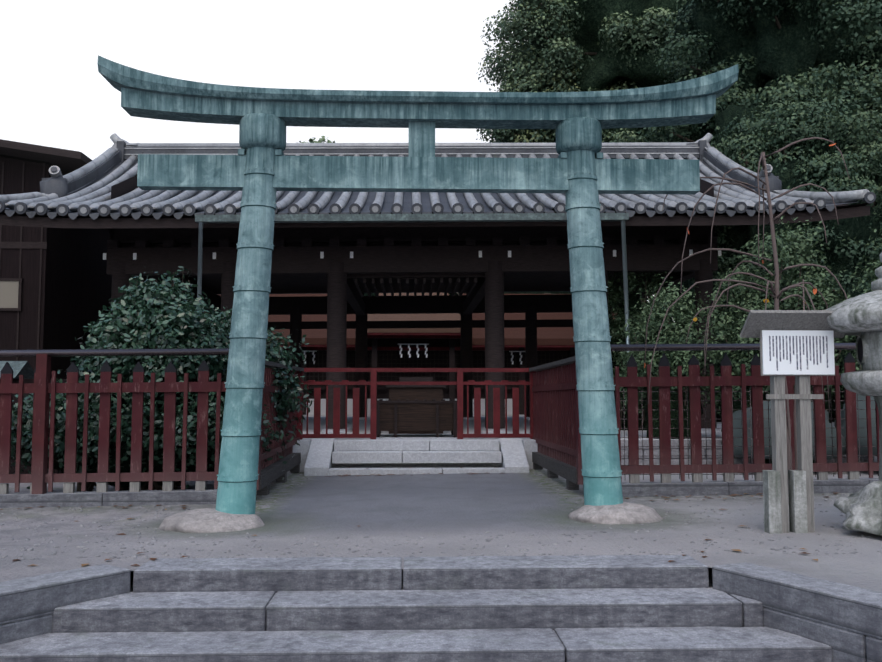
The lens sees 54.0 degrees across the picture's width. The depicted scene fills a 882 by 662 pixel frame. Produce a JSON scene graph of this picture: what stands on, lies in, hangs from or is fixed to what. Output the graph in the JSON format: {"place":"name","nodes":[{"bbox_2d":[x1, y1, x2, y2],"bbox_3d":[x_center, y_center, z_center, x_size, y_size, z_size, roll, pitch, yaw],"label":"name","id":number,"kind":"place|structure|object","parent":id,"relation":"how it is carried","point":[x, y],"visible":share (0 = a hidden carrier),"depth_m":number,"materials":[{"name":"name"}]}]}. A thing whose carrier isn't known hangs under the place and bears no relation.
{"place":"outdoors","nodes":[
{"label":"outdoors","id":0,"kind":"place"},
{"bbox_2d":[0,139,145,473],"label":"neighbouring building","id":1,"kind":"structure","parent":0,"point":[55,287],"depth_m":19.34,"materials":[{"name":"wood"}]},
{"bbox_2d":[0,0,674,321],"label":"sky","id":2,"kind":"structure","parent":0,"point":[53,92],"materials":[{"name":"white"}]},
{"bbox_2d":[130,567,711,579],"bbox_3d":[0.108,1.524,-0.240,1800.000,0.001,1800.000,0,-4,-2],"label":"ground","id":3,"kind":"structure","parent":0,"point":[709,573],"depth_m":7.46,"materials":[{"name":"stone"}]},
{"bbox_2d":[0,555,881,661],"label":"front steps","id":4,"kind":"structure","parent":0,"point":[630,608],"depth_m":5.12,"materials":[{"name":"stone"}]},
{"bbox_2d":[0,422,881,591],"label":"ground","id":5,"kind":"structure","parent":0,"point":[449,511],"depth_m":7.42,"materials":[{"name":"grey concrete"}]},
{"bbox_2d":[0,348,228,507],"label":"front fence","id":6,"kind":"object","parent":5,"relation":"on","point":[41,388],"visible":0.85,"depth_m":9.18,"materials":[{"name":"red paint"}]},
{"bbox_2d":[57,266,231,485],"bbox_3d":[-3.434,0.551,10.780,2.242,2.725,2.356,0,-4,-2],"label":"camellia bush","id":7,"kind":"object","parent":5,"relation":"on","point":[142,320],"visible":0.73,"depth_m":10.19,"materials":[{"name":"green plant"}]},
{"bbox_2d":[10,366,301,491],"bbox_3d":[-3.610,1.157,10.135,3.918,1.466,1.604,0,-4,-2],"label":"camellia bush","id":8,"kind":"object","parent":5,"relation":"on","point":[59,436],"visible":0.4,"depth_m":9.78,"materials":[{"name":"green plant"}]},
{"bbox_2d":[195,309,313,452],"bbox_3d":[-2.651,0.836,11.289,2.011,2.255,1.902,0,-4,-2],"label":"camellia bush","id":9,"kind":"object","parent":5,"relation":"on","point":[275,352],"visible":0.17,"depth_m":11.20,"materials":[{"name":"green plant"}]},
{"bbox_2d":[256,360,303,494],"bbox_3d":[-2.078,1.196,11.204,0.150,1.552,3.840,0,-4,-2],"label":"side fence","id":10,"kind":"object","parent":5,"relation":"on","point":[270,471],"visible":0.46,"depth_m":10.73,"materials":[{"name":"red paint"}]},
{"bbox_2d":[296,136,334,142],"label":"tree","id":11,"kind":"object","parent":5,"relation":"on","point":[321,140],"depth_m":45.40,"materials":[{"name":"green plant"}]},
{"bbox_2d":[158,502,662,532],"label":"pillar base stones","id":12,"kind":"object","parent":5,"relation":"on","point":[207,520],"visible":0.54,"depth_m":7.61,"materials":[{"name":"beige stone"}]},
{"bbox_2d":[97,55,738,513],"bbox_3d":[-0.181,-0.354,8.064,5.910,4.364,0.470,0,-4,-2],"label":"torii","id":13,"kind":"object","parent":5,"relation":"on","point":[579,173],"visible":0.92,"depth_m":8.01,"materials":[{"name":"teal metal"}]},
{"bbox_2d":[0,175,869,432],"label":"pavilion frame","id":14,"kind":"object","parent":5,"relation":"on","point":[484,266],"visible":0.48,"depth_m":16.01,"materials":[{"name":"brown wood"}]},
{"bbox_2d":[195,213,629,361],"bbox_3d":[-0.424,-0.130,14.120,7.146,3.663,0.140,0,-4,-2],"label":"roof gutter","id":15,"kind":"object","parent":14,"relation":"on","point":[346,218],"visible":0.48,"depth_m":14.19,"materials":[{"name":"metal"}]},
{"bbox_2d":[296,368,535,439],"bbox_3d":[-0.368,1.107,13.218,3.650,1.082,0.090,0,-4,-2],"label":"gate fence","id":16,"kind":"object","parent":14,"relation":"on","point":[374,383],"visible":0.96,"depth_m":13.20,"materials":[{"name":"red paint"}]},
{"bbox_2d":[376,377,456,437],"bbox_3d":[-0.420,1.264,14.662,1.320,0.980,1.895,0,-4,-2],"label":"offering box","id":17,"kind":"object","parent":14,"relation":"on","point":[416,409],"visible":0.96,"depth_m":13.76,"materials":[{"name":"brown wood"}]},
{"bbox_2d":[0,133,875,293],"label":"pavilion roof","id":18,"kind":"structure","parent":14,"relation":"on","point":[84,191],"depth_m":16.27,"materials":[{"name":"grey tile"}]},
{"bbox_2d":[0,467,881,565],"bbox_3d":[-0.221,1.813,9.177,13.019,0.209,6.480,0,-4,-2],"label":"fallen leaves","id":19,"kind":"object","parent":5,"relation":"on","point":[346,537],"visible":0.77,"depth_m":6.61,"materials":[{"name":"brown plant"}]},
{"bbox_2d":[529,356,582,489],"bbox_3d":[1.480,1.183,11.332,0.150,1.552,3.840,0,-4,-2],"label":"side fence","id":20,"kind":"object","parent":5,"relation":"on","point":[556,435],"visible":0.92,"depth_m":10.96,"materials":[{"name":"red paint"}]},
{"bbox_2d":[289,416,873,475],"bbox_3d":[-0.592,2.329,19.441,14.002,0.478,14.602,0,-4,-2],"label":"pavilion podium","id":21,"kind":"object","parent":5,"relation":"on","point":[445,452],"visible":0.21,"depth_m":12.76,"materials":[{"name":"grey stone"}]},
{"bbox_2d":[476,0,705,142],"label":"camphor tree","id":22,"kind":"object","parent":5,"relation":"on","point":[584,45],"visible":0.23,"depth_m":38.03,"materials":[{"name":"green plant"}]},
{"bbox_2d":[364,280,861,421],"bbox_3d":[10.253,-1.857,31.553,44.834,12.354,15.752,-3,-5,32],"label":"evergreen screen","id":23,"kind":"object","parent":5,"relation":"on","point":[686,284],"depth_m":32.18,"materials":[{"name":"green plant"}]},
{"bbox_2d":[572,272,695,429],"bbox_3d":[3.785,0.617,16.782,2.458,4.495,2.356,0,-4,-2],"label":"hedge","id":24,"kind":"object","parent":5,"relation":"on","point":[633,300],"visible":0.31,"depth_m":16.60,"materials":[{"name":"green plant"}]},
{"bbox_2d":[611,271,725,438],"bbox_3d":[3.614,0.611,13.609,1.851,3.056,1.708,-2,-5,28],"label":"hedge","id":25,"kind":"object","parent":5,"relation":"on","point":[672,332],"visible":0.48,"depth_m":13.35,"materials":[{"name":"green plant"}]},
{"bbox_2d":[583,343,879,496],"bbox_3d":[6.274,0.947,9.564,9.455,1.739,0.220,0,-4,-2],"label":"front fence","id":26,"kind":"object","parent":5,"relation":"on","point":[726,381],"visible":0.69,"depth_m":9.43,"materials":[{"name":"red paint"}]},
{"bbox_2d":[614,386,878,479],"bbox_3d":[4.626,1.177,11.026,6.173,1.134,3.005,0,-4,-2],"label":"fence","id":27,"kind":"object","parent":5,"relation":"on","point":[831,445],"visible":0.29,"depth_m":11.30,"materials":[{"name":"grey"}]},
{"bbox_2d":[644,137,860,504],"bbox_3d":[3.337,-0.074,8.741,2.579,3.769,0.951,0,-4,-2],"label":"weeping tree","id":28,"kind":"object","parent":5,"relation":"on","point":[777,293],"visible":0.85,"depth_m":8.78,"materials":[{"name":"brown plant"}]},
{"bbox_2d":[638,0,881,298],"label":"cedar tree","id":29,"kind":"object","parent":5,"relation":"on","point":[794,50],"visible":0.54,"depth_m":26.08,"materials":[{"name":"green plant"}]},
{"bbox_2d":[695,216,861,463],"bbox_3d":[5.067,0.395,13.100,2.766,4.169,2.080,0,-4,-2],"label":"hedge","id":30,"kind":"object","parent":5,"relation":"on","point":[751,298],"visible":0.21,"depth_m":12.83,"materials":[{"name":"green plant"}]},
{"bbox_2d":[681,96,881,367],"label":"cedar tree","id":31,"kind":"object","parent":5,"relation":"on","point":[849,243],"visible":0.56,"depth_m":20.15,"materials":[{"name":"green plant"}]},
{"bbox_2d":[740,310,844,533],"bbox_3d":[2.910,0.763,7.010,0.860,1.849,0.257,0,-4,-2],"label":"sign frame","id":32,"kind":"object","parent":5,"relation":"on","point":[781,483],"visible":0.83,"depth_m":7.04,"materials":[{"name":"grey wood"}]},
{"bbox_2d":[762,330,834,374],"bbox_3d":[2.919,0.176,7.075,0.590,0.360,0.016,0,-4,-2],"label":"sign board","id":33,"kind":"object","parent":32,"relation":"attached to","point":[797,352],"visible":0.86,"depth_m":7.07,"materials":[{"name":"white paper"}]},
{"bbox_2d":[826,252,881,535],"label":"stone lantern","id":34,"kind":"object","parent":5,"relation":"on","point":[860,316],"visible":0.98,"depth_m":6.85,"materials":[{"name":"grey stone"}]},
{"bbox_2d":[837,228,881,396],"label":"hedge","id":35,"kind":"object","parent":5,"relation":"on","point":[848,337],"visible":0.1,"depth_m":12.56,"materials":[{"name":"green plant"}]},
{"label":"court paving","id":36,"kind":"structure","parent":5,"relation":"on","visible":0},
{"bbox_2d":[205,293,644,416],"bbox_3d":[-0.990,0.354,30.809,18.018,6.040,5.000,0,-4,-2],"label":"shrine","id":37,"kind":"object","parent":36,"relation":"on","point":[414,348],"visible":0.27,"depth_m":30.31,"materials":[{"name":"brown wood"}]}
]}

